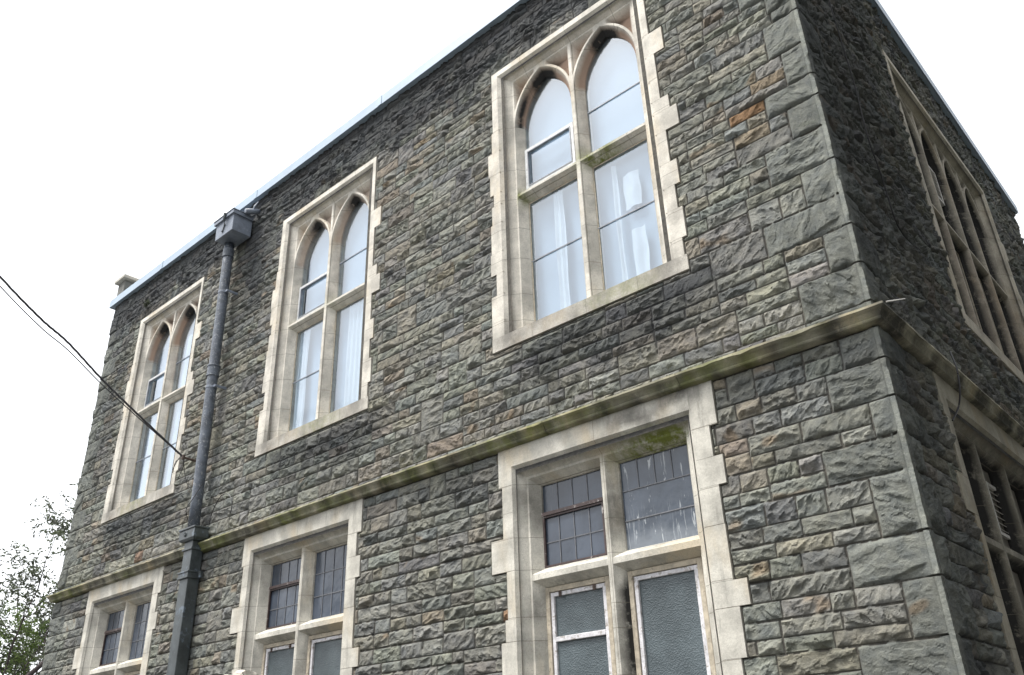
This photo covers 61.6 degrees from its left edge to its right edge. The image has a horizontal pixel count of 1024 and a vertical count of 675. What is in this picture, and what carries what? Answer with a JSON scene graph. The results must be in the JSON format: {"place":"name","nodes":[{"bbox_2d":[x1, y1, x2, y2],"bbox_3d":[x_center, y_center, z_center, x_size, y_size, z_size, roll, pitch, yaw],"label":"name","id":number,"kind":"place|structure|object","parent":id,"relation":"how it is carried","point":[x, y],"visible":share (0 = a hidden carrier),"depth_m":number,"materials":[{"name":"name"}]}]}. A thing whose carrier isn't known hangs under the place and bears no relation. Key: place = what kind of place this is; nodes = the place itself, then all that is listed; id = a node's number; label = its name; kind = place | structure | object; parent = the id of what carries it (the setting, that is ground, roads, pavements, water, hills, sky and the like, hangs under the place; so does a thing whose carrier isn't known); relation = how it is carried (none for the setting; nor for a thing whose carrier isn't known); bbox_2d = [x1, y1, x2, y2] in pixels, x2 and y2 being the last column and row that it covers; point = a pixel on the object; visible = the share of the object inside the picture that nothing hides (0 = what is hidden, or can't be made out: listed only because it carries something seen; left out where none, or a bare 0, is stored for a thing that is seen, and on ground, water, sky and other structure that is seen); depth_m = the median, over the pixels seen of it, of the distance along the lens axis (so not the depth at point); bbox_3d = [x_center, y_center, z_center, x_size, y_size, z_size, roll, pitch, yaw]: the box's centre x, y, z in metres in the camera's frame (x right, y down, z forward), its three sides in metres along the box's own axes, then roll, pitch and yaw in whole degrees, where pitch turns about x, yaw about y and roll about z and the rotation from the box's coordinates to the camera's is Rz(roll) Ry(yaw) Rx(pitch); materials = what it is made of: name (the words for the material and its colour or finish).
{"place":"outdoors","nodes":[
{"label":"outdoors","id":0,"kind":"place"},
{"bbox_2d":[0,0,1023,674],"label":"sky","id":1,"kind":"structure","parent":0,"point":[129,128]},
{"bbox_3d":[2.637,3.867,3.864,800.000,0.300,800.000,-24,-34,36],"label":"ground","id":2,"kind":"structure","parent":0,"visible":0},
{"bbox_2d":[0,595,49,674],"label":"leafy shrub","id":3,"kind":"object","parent":2,"relation":"on","point":[23,658],"visible":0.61,"depth_m":20.96,"materials":[{"name":"green plant"}]},
{"bbox_2d":[0,483,77,674],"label":"slender tree","id":4,"kind":"object","parent":2,"relation":"on","point":[59,531],"visible":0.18,"depth_m":20.80,"materials":[{"name":"green plant"}]},
{"bbox_2d":[40,0,1023,674],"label":"stone building","id":5,"kind":"structure","parent":2,"relation":"on","point":[574,338],"depth_m":8.10,"materials":[{"name":"stone"}]},
{"bbox_2d":[0,286,177,452],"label":"overhead wire","id":6,"kind":"object","parent":5,"relation":"attached to","point":[86,368],"visible":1,"depth_m":11.88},
{"bbox_2d":[0,276,195,489],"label":"overhead cable","id":7,"kind":"object","parent":5,"relation":"attached to","point":[183,458],"visible":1,"depth_m":11.90,"materials":[{"name":"rubber"}]},
{"bbox_2d":[72,566,165,674],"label":"mullioned window","id":8,"kind":"structure","parent":5,"relation":"in","point":[119,642],"depth_m":12.21,"materials":[{"name":"stone"}]},
{"bbox_2d":[101,276,205,523],"bbox_3d":[-5.529,0.993,13.701,2.365,3.595,0.326,-24,-34,36],"label":"arched window","id":9,"kind":"structure","parent":5,"relation":"in","point":[165,336],"depth_m":13.90,"materials":[{"name":"stone"}]},
{"bbox_2d":[166,202,260,674],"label":"drainpipe","id":10,"kind":"object","parent":5,"relation":"attached to","point":[233,225],"visible":0.98,"depth_m":11.47,"materials":[{"name":"metal"}]},
{"bbox_2d":[186,483,232,523],"bbox_3d":[-3.912,2.123,11.089,0.924,0.535,0.176,-22,-33,33],"label":"looped wire","id":11,"kind":"object","parent":10,"relation":"attached to","point":[214,506],"visible":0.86,"depth_m":11.07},
{"bbox_2d":[230,498,364,674],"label":"mullioned window","id":12,"kind":"structure","parent":5,"relation":"in","point":[298,622],"depth_m":9.58,"materials":[{"name":"stone"}]},
{"bbox_2d":[254,156,382,457],"bbox_3d":[-2.358,-0.407,11.170,2.365,3.595,0.326,-24,-34,36],"label":"arched window","id":13,"kind":"structure","parent":5,"relation":"in","point":[316,386],"depth_m":11.33,"materials":[{"name":"stone"}]},
{"bbox_2d":[488,0,689,354],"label":"arched window","id":14,"kind":"structure","parent":5,"relation":"in","point":[586,236],"depth_m":8.77,"materials":[{"name":"stone"}]},
{"bbox_2d":[491,380,751,674],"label":"mullioned window","id":15,"kind":"structure","parent":5,"relation":"in","point":[614,576],"depth_m":6.94,"materials":[{"name":"stone"}]},
{"bbox_2d":[882,49,1023,384],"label":"mullioned window","id":16,"kind":"structure","parent":5,"relation":"in","point":[977,271],"depth_m":10.72,"materials":[{"name":"stone"}]},
{"bbox_2d":[932,371,1023,674],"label":"mullioned window","id":17,"kind":"structure","parent":5,"relation":"in","point":[991,484],"depth_m":7.11,"materials":[{"name":"stone"}]}
]}

